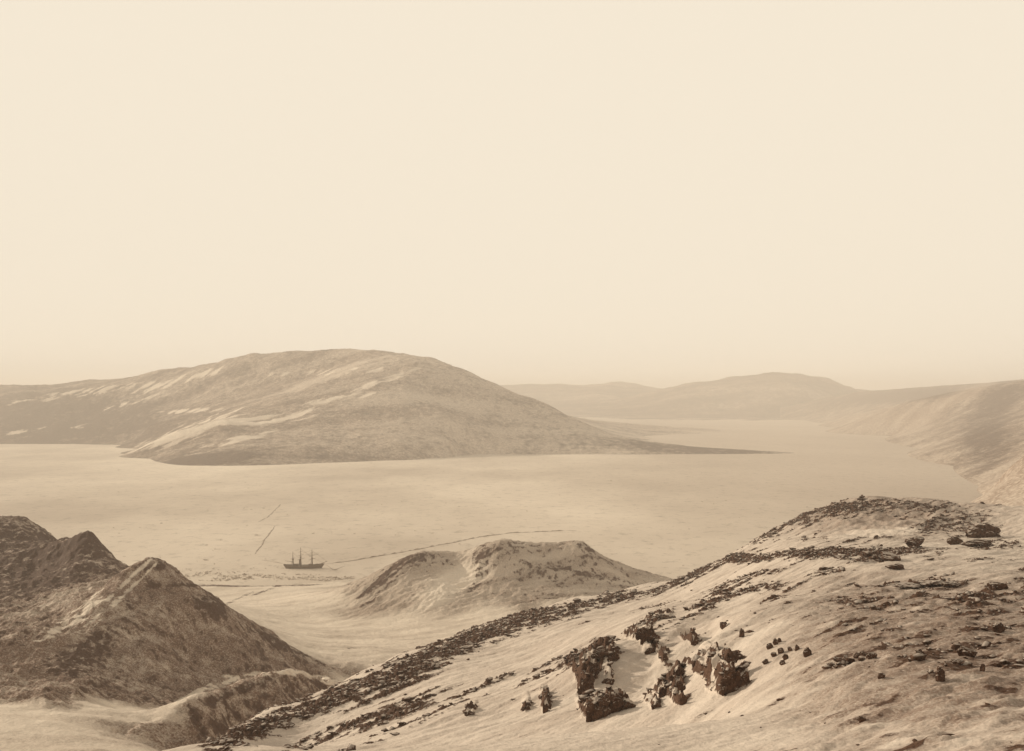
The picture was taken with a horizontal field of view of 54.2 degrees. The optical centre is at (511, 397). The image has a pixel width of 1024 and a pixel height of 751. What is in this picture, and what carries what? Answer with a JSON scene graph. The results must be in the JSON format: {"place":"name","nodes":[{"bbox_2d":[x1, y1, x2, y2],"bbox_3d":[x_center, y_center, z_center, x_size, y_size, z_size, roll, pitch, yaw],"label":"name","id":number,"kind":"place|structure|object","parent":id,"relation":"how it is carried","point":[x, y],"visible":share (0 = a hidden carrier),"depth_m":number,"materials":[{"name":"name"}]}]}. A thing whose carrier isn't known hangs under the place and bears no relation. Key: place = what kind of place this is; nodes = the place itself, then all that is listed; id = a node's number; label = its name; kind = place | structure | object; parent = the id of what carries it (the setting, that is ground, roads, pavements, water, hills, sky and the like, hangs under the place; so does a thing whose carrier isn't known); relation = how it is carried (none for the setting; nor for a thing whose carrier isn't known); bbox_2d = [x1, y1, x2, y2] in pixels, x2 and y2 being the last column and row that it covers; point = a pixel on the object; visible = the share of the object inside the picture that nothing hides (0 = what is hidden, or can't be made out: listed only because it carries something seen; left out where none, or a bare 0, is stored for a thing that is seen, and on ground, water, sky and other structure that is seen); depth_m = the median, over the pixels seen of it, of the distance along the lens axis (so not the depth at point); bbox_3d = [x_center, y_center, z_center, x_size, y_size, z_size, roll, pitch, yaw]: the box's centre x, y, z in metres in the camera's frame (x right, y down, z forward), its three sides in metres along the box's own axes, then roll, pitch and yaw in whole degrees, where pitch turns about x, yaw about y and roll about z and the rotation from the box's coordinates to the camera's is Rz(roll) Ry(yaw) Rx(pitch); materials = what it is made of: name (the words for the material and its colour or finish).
{"place":"outdoors","nodes":[
{"label":"outdoors","id":0,"kind":"place"},
{"bbox_2d":[0,515,128,598],"bbox_3d":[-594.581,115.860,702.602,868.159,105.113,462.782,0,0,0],"label":"rocky hill","id":1,"kind":"structure","parent":0,"point":[35,559],"depth_m":587.24,"materials":[{"name":"brown stone"}]},
{"bbox_2d":[0,557,360,708],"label":"rocky peak","id":2,"kind":"structure","parent":0,"point":[148,631],"depth_m":416.91,"materials":[{"name":"brown stone"}]},
{"bbox_2d":[98,668,340,750],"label":"ridge","id":3,"kind":"structure","parent":0,"point":[216,713],"depth_m":329.73,"materials":[{"name":"beige snow"}]},
{"bbox_2d":[0,582,555,750],"bbox_3d":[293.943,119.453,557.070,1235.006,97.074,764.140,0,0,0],"label":"snow valley","id":4,"kind":"structure","parent":0,"point":[293,616],"depth_m":605.57,"materials":[{"name":"beige snow"}]},
{"bbox_2d":[0,349,790,465],"bbox_3d":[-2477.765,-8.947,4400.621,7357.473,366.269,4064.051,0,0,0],"label":"hill","id":5,"kind":"structure","parent":0,"point":[318,406],"depth_m":3239.84,"materials":[{"name":"beige snow"}]},
{"bbox_2d":[0,417,981,585],"bbox_3d":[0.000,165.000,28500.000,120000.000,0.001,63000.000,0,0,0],"label":"sea ice","id":6,"kind":"structure","parent":0,"point":[199,513],"depth_m":1641.80,"materials":[{"name":"beige ice"}]},
{"bbox_2d":[255,526,274,553],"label":"ice ridge","id":7,"kind":"structure","parent":6,"relation":"on","point":[264,539],"depth_m":1159.36,"materials":[{"name":"beige ice"}]},
{"bbox_2d":[178,563,354,580],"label":"rafted ice","id":8,"kind":"structure","parent":6,"relation":"on","point":[289,578],"depth_m":917.80,"materials":[{"name":"beige ice"}]},
{"bbox_2d":[283,548,326,568],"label":"sailing ship","id":9,"kind":"object","parent":6,"relation":"on","point":[297,566],"visible":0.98,"depth_m":968.41,"materials":[{"name":"brown wood"}]},
{"bbox_2d":[11,469,841,565],"bbox_3d":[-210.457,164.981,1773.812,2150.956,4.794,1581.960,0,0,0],"label":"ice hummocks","id":10,"kind":"structure","parent":6,"relation":"on","point":[414,530],"depth_m":1377.97,"materials":[{"name":"beige ice"}]},
{"bbox_2d":[328,530,576,563],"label":"ice ridge","id":11,"kind":"structure","parent":6,"relation":"on","point":[448,543],"depth_m":1125.36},
{"bbox_2d":[311,538,673,617],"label":"knoll","id":12,"kind":"structure","parent":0,"point":[519,575],"depth_m":768.68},
{"bbox_2d":[0,0,1023,390],"label":"sky","id":13,"kind":"structure","parent":0,"point":[662,194],"materials":[{"name":"beige"}]},
{"bbox_2d":[499,381,661,418],"bbox_3d":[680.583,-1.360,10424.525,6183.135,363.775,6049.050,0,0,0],"label":"distant hill","id":14,"kind":"structure","parent":0,"point":[577,400],"depth_m":10143.15,"materials":[{"name":"beige snow"}]},
{"bbox_2d":[162,496,1023,750],"bbox_3d":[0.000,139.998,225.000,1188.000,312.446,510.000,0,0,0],"label":"snow slope","id":15,"kind":"structure","parent":0,"point":[928,712],"depth_m":141.49,"materials":[{"name":"beige snow"}]},
{"bbox_2d":[464,710,474,715],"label":"rock outcrop","id":16,"kind":"object","parent":15,"relation":"on","point":[468,713],"visible":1,"depth_m":147.71,"materials":[{"name":"brown stone"}]},
{"bbox_2d":[543,703,550,713],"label":"rock outcrop","id":17,"kind":"object","parent":15,"relation":"on","point":[546,707],"visible":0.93,"depth_m":137.98,"materials":[{"name":"brown stone"}]},
{"bbox_2d":[577,677,593,694],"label":"rock outcrop","id":18,"kind":"object","parent":15,"relation":"on","point":[587,685],"visible":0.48,"depth_m":141.95,"materials":[{"name":"brown stone"}]},
{"bbox_2d":[587,663,600,673],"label":"rock outcrop","id":19,"kind":"object","parent":15,"relation":"on","point":[594,668],"visible":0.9,"depth_m":146.38,"materials":[{"name":"brown stone"}]},
{"bbox_2d":[585,701,611,721],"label":"rock outcrop","id":20,"kind":"object","parent":15,"relation":"on","point":[594,712],"visible":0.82,"depth_m":119.01,"materials":[{"name":"brown stone"}]},
{"bbox_2d":[591,647,613,660],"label":"rock outcrop","id":21,"kind":"object","parent":15,"relation":"on","point":[599,653],"visible":1,"depth_m":151.56,"materials":[{"name":"brown stone"}]},
{"bbox_2d":[601,678,614,684],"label":"rock outcrop","id":22,"kind":"object","parent":15,"relation":"on","point":[606,680],"visible":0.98,"depth_m":143.95,"materials":[{"name":"brown stone"}]},
{"bbox_2d":[607,652,619,661],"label":"rock outcrop","id":23,"kind":"object","parent":15,"relation":"on","point":[614,657],"visible":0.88,"depth_m":151.88,"materials":[{"name":"brown stone"}]},
{"bbox_2d":[205,497,1023,750],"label":"scree","id":24,"kind":"structure","parent":15,"relation":"on","point":[913,657],"depth_m":196.03,"materials":[{"name":"brown stone"}]},
{"bbox_2d":[598,692,635,712],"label":"rock outcrop","id":25,"kind":"object","parent":15,"relation":"on","point":[616,702],"visible":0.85,"depth_m":119.21,"materials":[{"name":"brown stone"}]},
{"bbox_2d":[635,627,660,644],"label":"rock outcrop","id":26,"kind":"object","parent":15,"relation":"on","point":[643,634],"visible":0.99,"depth_m":157.59,"materials":[{"name":"brown stone"}]},
{"bbox_2d":[645,648,655,654],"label":"rock outcrop","id":27,"kind":"object","parent":15,"relation":"on","point":[648,651],"visible":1,"depth_m":154.38,"materials":[{"name":"brown stone"}]},
{"bbox_2d":[651,701,661,709],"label":"rock outcrop","id":28,"kind":"object","parent":15,"relation":"on","point":[657,704],"visible":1,"depth_m":115.41,"materials":[{"name":"brown stone"}]},
{"bbox_2d":[650,614,675,618],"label":"rock outcrop","id":29,"kind":"object","parent":15,"relation":"on","point":[661,616],"visible":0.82,"depth_m":188.47,"materials":[{"name":"brown stone"}]},
{"bbox_2d":[659,687,666,697],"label":"rock outcrop","id":30,"kind":"object","parent":15,"relation":"on","point":[662,691],"visible":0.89,"depth_m":121.04,"materials":[{"name":"brown stone"}]},
{"bbox_2d":[673,666,684,675],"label":"rock outcrop","id":31,"kind":"object","parent":15,"relation":"on","point":[679,671],"visible":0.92,"depth_m":122.27,"materials":[{"name":"brown stone"}]},
{"bbox_2d":[674,680,685,691],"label":"rock outcrop","id":32,"kind":"object","parent":15,"relation":"on","point":[678,685],"visible":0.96,"depth_m":114.82,"materials":[{"name":"brown stone"}]},
{"bbox_2d":[679,695,687,704],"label":"rock outcrop","id":33,"kind":"object","parent":15,"relation":"on","point":[683,699],"visible":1,"depth_m":111.39,"materials":[{"name":"brown stone"}]},
{"bbox_2d":[691,639,698,644],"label":"rock outcrop","id":34,"kind":"object","parent":15,"relation":"on","point":[694,641],"visible":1,"depth_m":149.41,"materials":[{"name":"brown stone"}]},
{"bbox_2d":[720,622,726,629],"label":"boulder","id":35,"kind":"object","parent":15,"relation":"on","point":[722,625],"visible":0.73,"depth_m":148.66,"materials":[{"name":"brown stone"}]},
{"bbox_2d":[726,652,738,663],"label":"rock outcrop","id":36,"kind":"object","parent":15,"relation":"on","point":[730,657],"visible":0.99,"depth_m":109.95,"materials":[{"name":"brown stone"}]},
{"bbox_2d":[718,667,749,695],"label":"rock outcrop","id":37,"kind":"object","parent":15,"relation":"on","point":[731,681],"visible":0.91,"depth_m":106.14,"materials":[{"name":"brown stone"}]},
{"bbox_2d":[739,628,744,636],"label":"boulder","id":38,"kind":"object","parent":15,"relation":"on","point":[741,633],"visible":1,"depth_m":130.10,"materials":[{"name":"brown stone"}]},
{"bbox_2d":[766,643,772,649],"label":"stone","id":39,"kind":"object","parent":15,"relation":"on","point":[769,646],"visible":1,"depth_m":114.17,"materials":[{"name":"brown stone"}]},
{"bbox_2d":[777,647,783,653],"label":"stone","id":40,"kind":"object","parent":15,"relation":"on","point":[780,650],"visible":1,"depth_m":110.18,"materials":[{"name":"brown stone"}]},
{"bbox_2d":[782,654,788,659],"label":"stone","id":41,"kind":"object","parent":15,"relation":"on","point":[785,656],"visible":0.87,"depth_m":105.99,"materials":[{"name":"brown stone"}]},
{"bbox_2d":[803,647,811,656],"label":"boulder","id":42,"kind":"object","parent":15,"relation":"on","point":[807,651],"visible":0.98,"depth_m":102.45,"materials":[{"name":"brown stone"}]},
{"bbox_2d":[643,584,1017,747],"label":"loose stones","id":43,"kind":"object","parent":15,"relation":"on","point":[840,660],"visible":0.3,"depth_m":108.30,"materials":[{"name":"brown stone"}]},
{"bbox_2d":[857,716,865,722],"bbox_3d":[21.843,20.108,62.505,0.595,0.500,0.367,0,0,3],"label":"boulder","id":44,"kind":"object","parent":15,"relation":"on","point":[860,719],"visible":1,"depth_m":62.39,"materials":[{"name":"brown stone"}]},
{"bbox_2d":[857,494,866,499],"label":"cairn","id":45,"kind":"object","parent":15,"relation":"on","point":[861,497],"visible":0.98,"depth_m":392.00,"materials":[{"name":"brown stone"}]},
{"bbox_2d":[866,652,876,658],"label":"stone","id":46,"kind":"object","parent":15,"relation":"on","point":[870,655],"visible":1,"depth_m":88.03,"materials":[{"name":"brown stone"}]},
{"bbox_2d":[877,672,884,678],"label":"boulder","id":47,"kind":"object","parent":15,"relation":"on","point":[880,675],"visible":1,"depth_m":76.09,"materials":[{"name":"brown stone"}]},
{"bbox_2d":[880,551,900,560],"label":"rock slab","id":48,"kind":"object","parent":15,"relation":"on","point":[887,556],"visible":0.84,"depth_m":208.06,"materials":[{"name":"beige stone"}]},
{"bbox_2d":[885,563,904,569],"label":"rock slab","id":49,"kind":"object","parent":15,"relation":"on","point":[897,566],"visible":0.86,"depth_m":186.51,"materials":[{"name":"beige stone"}]},
{"bbox_2d":[891,582,923,587],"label":"rock ledge","id":50,"kind":"object","parent":15,"relation":"on","point":[907,585],"visible":1,"depth_m":156.74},
{"bbox_2d":[904,536,924,546],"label":"boulder","id":51,"kind":"object","parent":15,"relation":"on","point":[916,541],"visible":1,"depth_m":248.98,"materials":[{"name":"brown stone"}]},
{"bbox_2d":[919,580,943,586],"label":"rock ledge","id":52,"kind":"object","parent":15,"relation":"on","point":[928,583],"visible":0.83,"depth_m":156.34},
{"bbox_2d":[935,665,944,681],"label":"boulder","id":53,"kind":"object","parent":15,"relation":"on","point":[939,674],"visible":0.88,"depth_m":71.25,"materials":[{"name":"brown stone"}]},
{"bbox_2d":[941,581,960,586],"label":"rock ledge","id":54,"kind":"object","parent":15,"relation":"on","point":[950,584],"visible":1,"depth_m":153.68,"materials":[{"name":"beige stone"}]},
{"bbox_2d":[947,537,962,544],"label":"boulder","id":55,"kind":"object","parent":15,"relation":"on","point":[953,540],"visible":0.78,"depth_m":252.05,"materials":[{"name":"brown stone"}]},
{"bbox_2d":[950,658,960,664],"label":"boulder","id":56,"kind":"object","parent":15,"relation":"on","point":[955,661],"visible":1,"depth_m":78.09,"materials":[{"name":"brown stone"}]},
{"bbox_2d":[957,646,977,656],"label":"boulder","id":57,"kind":"object","parent":15,"relation":"on","point":[964,651],"visible":0.88,"depth_m":82.52,"materials":[{"name":"brown stone"}]},
{"bbox_2d":[960,539,990,546],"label":"boulder","id":58,"kind":"object","parent":15,"relation":"on","point":[975,542],"visible":0.98,"depth_m":242.79,"materials":[{"name":"beige stone"}]},
{"bbox_2d":[980,664,984,671],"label":"boulder","id":59,"kind":"object","parent":15,"relation":"on","point":[982,667],"visible":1,"depth_m":73.63,"materials":[{"name":"brown stone"}]},
{"bbox_2d":[965,523,1000,537],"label":"boulder","id":60,"kind":"object","parent":15,"relation":"on","point":[978,530],"visible":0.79,"depth_m":282.82,"materials":[{"name":"brown stone"}]},
{"bbox_2d":[987,582,1008,590],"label":"boulder","id":61,"kind":"object","parent":15,"relation":"on","point":[994,586],"visible":0.94,"depth_m":142.34,"materials":[{"name":"brown stone"}]},
{"bbox_2d":[992,622,1004,632],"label":"boulder","id":62,"kind":"object","parent":15,"relation":"on","point":[998,627],"visible":0.9,"depth_m":97.15,"materials":[{"name":"brown stone"}]},
{"bbox_2d":[600,372,870,420],"bbox_3d":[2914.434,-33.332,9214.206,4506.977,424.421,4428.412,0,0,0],"label":"distant hill","id":63,"kind":"structure","parent":0,"point":[764,396],"depth_m":8784.11,"materials":[{"name":"beige snow"}]},
{"bbox_2d":[780,379,1023,505],"bbox_3d":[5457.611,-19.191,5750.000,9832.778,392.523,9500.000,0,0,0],"label":"mountainside","id":64,"kind":"structure","parent":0,"point":[973,433],"depth_m":3933.53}
]}

